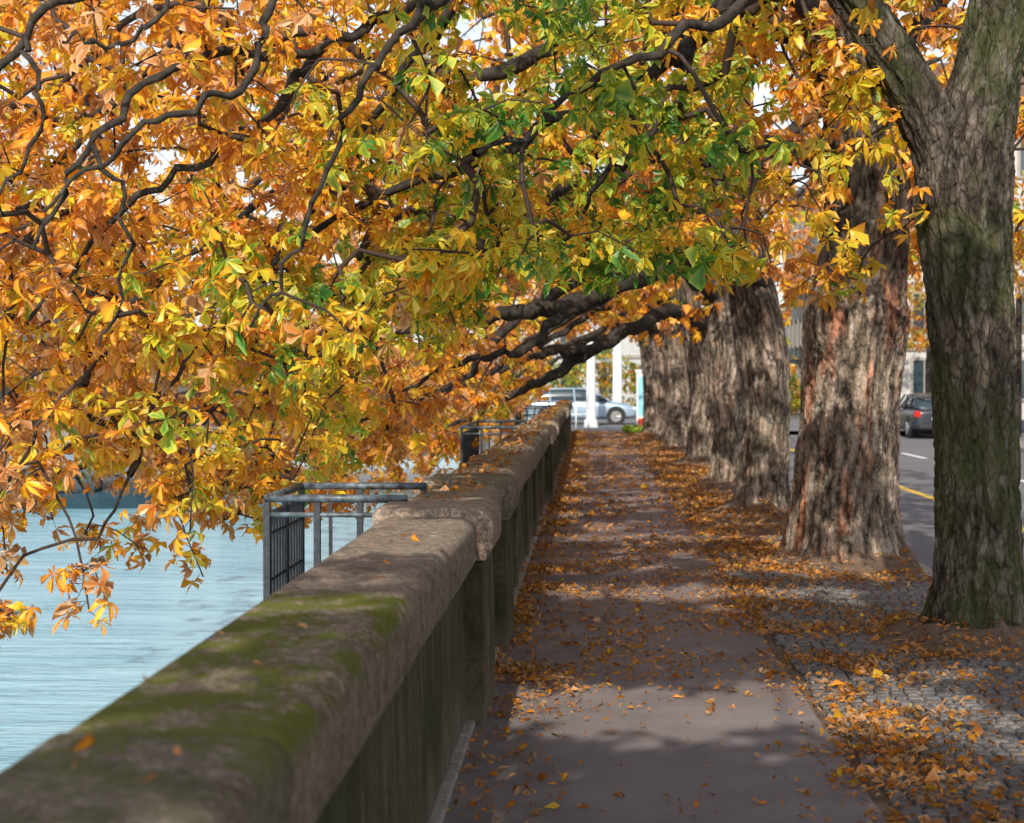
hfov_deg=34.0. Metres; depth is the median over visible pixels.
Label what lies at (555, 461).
pier
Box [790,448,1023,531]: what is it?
yellow road line
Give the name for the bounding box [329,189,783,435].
chestnut tree
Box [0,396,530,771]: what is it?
river water
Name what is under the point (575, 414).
pedestrian barrier
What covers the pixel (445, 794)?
base gutter
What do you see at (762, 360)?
chestnut tree
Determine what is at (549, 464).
pier
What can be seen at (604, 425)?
cross street
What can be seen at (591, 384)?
lamp post
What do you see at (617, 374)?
lamp post
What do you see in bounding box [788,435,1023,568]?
road
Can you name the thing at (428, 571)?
coping
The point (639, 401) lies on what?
information totem
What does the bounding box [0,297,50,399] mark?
walls
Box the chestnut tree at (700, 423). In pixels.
[160,73,823,468]
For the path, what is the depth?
8.81 m
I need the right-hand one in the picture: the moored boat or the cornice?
the cornice
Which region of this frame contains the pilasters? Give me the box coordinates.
[513,414,570,586]
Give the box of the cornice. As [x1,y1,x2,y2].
[552,207,772,357]
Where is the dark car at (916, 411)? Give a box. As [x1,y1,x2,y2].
[900,393,932,437]
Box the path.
[443,431,885,822]
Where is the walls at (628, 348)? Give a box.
[545,212,770,403]
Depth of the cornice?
111.58 m
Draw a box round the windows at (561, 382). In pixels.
[559,325,641,395]
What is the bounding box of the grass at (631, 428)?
[618,424,642,432]
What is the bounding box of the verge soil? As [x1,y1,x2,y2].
[625,431,1023,821]
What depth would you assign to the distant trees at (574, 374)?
92.52 m
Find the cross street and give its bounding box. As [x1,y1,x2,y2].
[571,419,1023,430]
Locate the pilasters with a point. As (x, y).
(516, 513)
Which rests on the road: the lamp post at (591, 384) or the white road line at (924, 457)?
the white road line at (924, 457)
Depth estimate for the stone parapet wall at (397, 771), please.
6.98 m
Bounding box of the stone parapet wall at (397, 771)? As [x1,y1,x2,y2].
[315,406,570,822]
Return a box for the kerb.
[791,492,931,576]
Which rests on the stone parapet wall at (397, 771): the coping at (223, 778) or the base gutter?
the coping at (223, 778)
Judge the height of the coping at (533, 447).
0.305 m
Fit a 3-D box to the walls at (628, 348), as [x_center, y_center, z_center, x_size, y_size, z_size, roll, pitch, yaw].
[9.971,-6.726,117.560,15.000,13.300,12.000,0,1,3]
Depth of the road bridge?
61.86 m
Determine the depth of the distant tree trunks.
53.32 m
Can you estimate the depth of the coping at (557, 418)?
32.06 m
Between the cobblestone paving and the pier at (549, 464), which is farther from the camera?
the pier at (549, 464)
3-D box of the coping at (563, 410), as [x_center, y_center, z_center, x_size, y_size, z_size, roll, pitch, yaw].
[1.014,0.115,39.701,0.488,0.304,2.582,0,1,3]
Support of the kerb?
on the ground at (792, 415)
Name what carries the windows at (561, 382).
attached to the walls at (628, 348)
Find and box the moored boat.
[20,476,151,508]
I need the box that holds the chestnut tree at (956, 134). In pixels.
[0,0,1023,647]
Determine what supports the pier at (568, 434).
on the ground at (792, 415)
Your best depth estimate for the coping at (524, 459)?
15.59 m
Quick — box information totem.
[635,370,642,425]
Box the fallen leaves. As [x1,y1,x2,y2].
[72,400,1023,822]
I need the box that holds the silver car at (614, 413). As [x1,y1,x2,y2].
[524,388,635,424]
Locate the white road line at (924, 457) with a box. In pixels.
[901,453,1023,481]
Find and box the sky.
[0,0,968,377]
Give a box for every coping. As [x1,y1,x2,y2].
[0,733,290,822]
[67,590,415,822]
[274,517,474,657]
[415,484,501,508]
[450,460,521,491]
[474,449,531,490]
[488,440,539,476]
[498,433,544,458]
[511,428,549,455]
[536,413,561,426]
[537,416,559,423]
[547,411,563,424]
[548,409,565,420]
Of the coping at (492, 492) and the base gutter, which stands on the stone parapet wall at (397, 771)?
the coping at (492, 492)
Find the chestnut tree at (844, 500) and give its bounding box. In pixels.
[0,0,1023,562]
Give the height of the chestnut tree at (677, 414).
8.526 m
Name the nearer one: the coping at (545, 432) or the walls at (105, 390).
the coping at (545, 432)
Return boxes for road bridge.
[0,397,554,493]
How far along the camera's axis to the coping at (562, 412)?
36.80 m
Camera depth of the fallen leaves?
11.85 m
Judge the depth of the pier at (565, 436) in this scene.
41.00 m
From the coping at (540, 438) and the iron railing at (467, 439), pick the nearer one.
the coping at (540, 438)
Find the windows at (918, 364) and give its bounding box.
[787,137,1023,400]
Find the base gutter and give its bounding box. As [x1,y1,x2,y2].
[428,434,570,822]
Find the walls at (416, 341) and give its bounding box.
[312,309,493,359]
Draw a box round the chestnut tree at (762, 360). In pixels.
[0,0,1023,517]
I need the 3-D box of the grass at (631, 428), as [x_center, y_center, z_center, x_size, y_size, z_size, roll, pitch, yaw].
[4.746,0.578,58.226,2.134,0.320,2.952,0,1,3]
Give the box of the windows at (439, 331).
[317,313,493,383]
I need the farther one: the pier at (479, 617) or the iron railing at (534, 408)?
the iron railing at (534, 408)
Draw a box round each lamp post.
[584,319,597,426]
[612,340,621,402]
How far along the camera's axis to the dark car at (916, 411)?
55.55 m
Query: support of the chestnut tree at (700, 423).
on the ground at (792, 415)
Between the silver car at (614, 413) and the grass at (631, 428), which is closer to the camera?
the grass at (631, 428)
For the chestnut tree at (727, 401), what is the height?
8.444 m
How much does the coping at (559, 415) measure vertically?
0.304 m
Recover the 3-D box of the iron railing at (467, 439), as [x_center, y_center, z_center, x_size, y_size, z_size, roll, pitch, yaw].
[-0.263,1.002,24.962,0.840,1.672,3.520,0,1,3]
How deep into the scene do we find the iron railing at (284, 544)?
9.58 m
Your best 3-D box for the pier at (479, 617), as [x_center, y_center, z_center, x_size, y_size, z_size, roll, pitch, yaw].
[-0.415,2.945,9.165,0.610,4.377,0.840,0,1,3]
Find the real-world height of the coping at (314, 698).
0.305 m
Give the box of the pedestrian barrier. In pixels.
[571,402,588,429]
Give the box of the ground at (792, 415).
[0,385,1023,434]
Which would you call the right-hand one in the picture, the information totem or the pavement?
the pavement
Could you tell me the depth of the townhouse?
83.15 m
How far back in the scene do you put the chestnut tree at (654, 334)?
48.65 m
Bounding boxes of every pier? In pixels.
[463,551,494,724]
[492,516,513,649]
[545,444,553,501]
[553,438,556,489]
[563,419,567,453]
[567,417,569,448]
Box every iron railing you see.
[263,482,426,599]
[460,420,526,462]
[514,405,550,425]
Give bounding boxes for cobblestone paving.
[702,535,1023,822]
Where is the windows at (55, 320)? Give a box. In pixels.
[54,303,154,387]
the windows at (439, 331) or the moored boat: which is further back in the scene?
the windows at (439, 331)
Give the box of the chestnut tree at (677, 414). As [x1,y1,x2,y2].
[245,133,818,447]
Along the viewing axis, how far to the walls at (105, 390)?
228.22 m
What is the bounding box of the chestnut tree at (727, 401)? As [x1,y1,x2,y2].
[17,1,953,495]
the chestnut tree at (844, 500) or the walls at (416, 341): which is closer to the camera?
the chestnut tree at (844, 500)
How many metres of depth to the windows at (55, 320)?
209.09 m
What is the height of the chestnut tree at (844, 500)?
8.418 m
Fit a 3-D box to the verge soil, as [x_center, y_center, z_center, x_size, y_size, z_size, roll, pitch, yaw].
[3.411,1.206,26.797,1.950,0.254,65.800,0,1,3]
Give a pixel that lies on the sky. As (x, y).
(758, 99)
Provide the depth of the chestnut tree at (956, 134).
11.33 m
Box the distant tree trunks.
[925,296,1021,436]
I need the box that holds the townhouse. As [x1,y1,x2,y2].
[784,63,1023,419]
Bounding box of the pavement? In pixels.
[917,431,1023,452]
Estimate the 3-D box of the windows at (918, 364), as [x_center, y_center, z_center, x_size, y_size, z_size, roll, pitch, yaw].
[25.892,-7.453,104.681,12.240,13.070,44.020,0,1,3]
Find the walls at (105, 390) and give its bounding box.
[50,272,168,396]
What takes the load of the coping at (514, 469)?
on the stone parapet wall at (397, 771)
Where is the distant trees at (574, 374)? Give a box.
[0,170,1023,414]
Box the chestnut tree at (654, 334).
[293,160,809,442]

